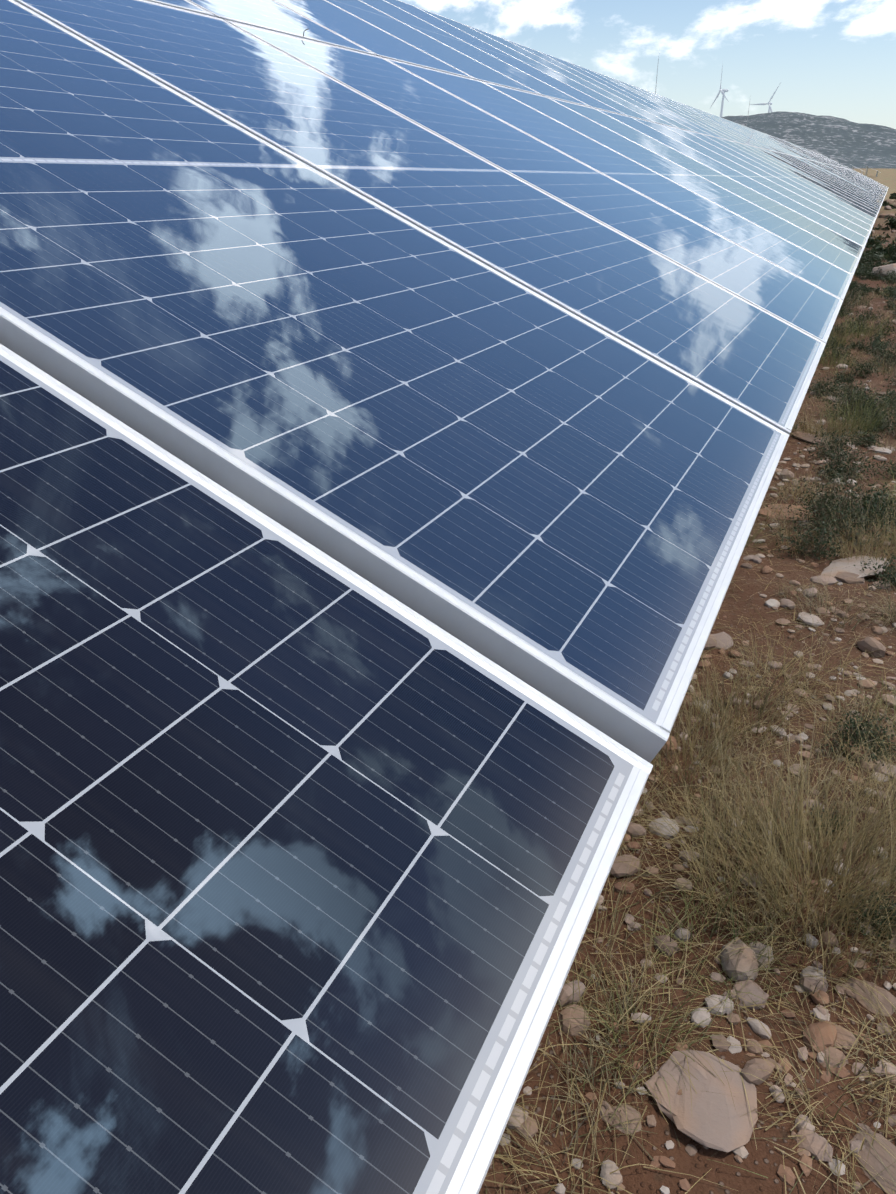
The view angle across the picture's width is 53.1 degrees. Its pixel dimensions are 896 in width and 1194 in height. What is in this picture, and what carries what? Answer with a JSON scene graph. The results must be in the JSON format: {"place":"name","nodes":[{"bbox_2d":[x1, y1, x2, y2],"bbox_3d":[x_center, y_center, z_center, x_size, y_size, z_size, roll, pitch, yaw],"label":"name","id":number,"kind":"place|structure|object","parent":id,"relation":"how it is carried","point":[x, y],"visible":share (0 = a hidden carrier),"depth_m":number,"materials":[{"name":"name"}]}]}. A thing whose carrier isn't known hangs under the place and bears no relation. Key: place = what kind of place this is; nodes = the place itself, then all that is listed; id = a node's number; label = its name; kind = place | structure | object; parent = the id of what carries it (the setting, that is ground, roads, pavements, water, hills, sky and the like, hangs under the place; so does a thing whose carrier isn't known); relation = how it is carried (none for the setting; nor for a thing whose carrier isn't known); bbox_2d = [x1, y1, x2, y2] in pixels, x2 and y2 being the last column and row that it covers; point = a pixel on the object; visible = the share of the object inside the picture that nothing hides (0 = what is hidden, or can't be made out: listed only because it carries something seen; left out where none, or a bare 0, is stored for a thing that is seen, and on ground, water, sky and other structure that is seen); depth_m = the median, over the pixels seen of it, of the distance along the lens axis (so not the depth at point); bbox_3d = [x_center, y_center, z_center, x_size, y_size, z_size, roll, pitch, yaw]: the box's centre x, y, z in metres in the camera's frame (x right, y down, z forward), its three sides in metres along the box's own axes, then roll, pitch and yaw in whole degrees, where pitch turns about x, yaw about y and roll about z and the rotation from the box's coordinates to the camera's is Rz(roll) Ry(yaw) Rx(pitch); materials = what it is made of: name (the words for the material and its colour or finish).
{"place":"outdoors","nodes":[
{"label":"outdoors","id":0,"kind":"place"},
{"bbox_2d":[399,0,895,128],"label":"sky","id":1,"kind":"structure","parent":0,"point":[835,58],"materials":[{"name":"blue"}]},
{"bbox_2d":[479,168,895,1193],"bbox_3d":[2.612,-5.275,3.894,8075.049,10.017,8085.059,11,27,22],"label":"ground","id":2,"kind":"structure","parent":0,"point":[763,1158],"depth_m":1.67,"materials":[{"name":"soil"}]},
{"bbox_2d":[490,200,895,1193],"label":"stones","id":3,"kind":"object","parent":2,"relation":"on","point":[704,1116],"visible":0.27,"depth_m":1.54,"materials":[{"name":"stone"}]},
{"bbox_2d":[547,239,895,1193],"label":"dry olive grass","id":4,"kind":"structure","parent":2,"relation":"on","point":[837,427],"depth_m":1.71,"materials":[{"name":"plant"}]},
{"bbox_2d":[765,193,895,962],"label":"shrub","id":5,"kind":"object","parent":2,"relation":"on","point":[879,251],"depth_m":4.28,"materials":[{"name":"green plant"}]},
{"bbox_2d":[483,233,895,1193],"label":"dry grass","id":6,"kind":"structure","parent":0,"point":[855,849],"depth_m":1.81,"materials":[{"name":"beige plant"}]},
{"bbox_2d":[721,111,895,168],"bbox_3d":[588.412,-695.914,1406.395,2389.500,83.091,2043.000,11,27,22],"label":"hill","id":7,"kind":"structure","parent":0,"point":[845,142],"depth_m":977.79,"materials":[{"name":"grey stone"}]},
{"bbox_2d":[710,65,728,116],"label":"wind turbine","id":8,"kind":"object","parent":7,"relation":"on","point":[722,91],"visible":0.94,"depth_m":1266.41,"materials":[{"name":"white metal"}]},
{"bbox_2d":[750,84,779,112],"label":"wind turbine","id":9,"kind":"object","parent":7,"relation":"on","point":[769,103],"visible":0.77,"depth_m":1630.82,"materials":[{"name":"white metal"}]},
{"bbox_3d":[10.048,-11.388,25.000,3.618,2.753,63.560,11,27,22],"label":"mounting structure","id":10,"kind":"object","parent":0,"visible":0},
{"bbox_2d":[0,0,888,1193],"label":"solar array","id":11,"kind":"object","parent":10,"relation":"on","point":[399,405],"visible":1,"depth_m":0.79,"materials":[{"name":"blue glass"}]}
]}

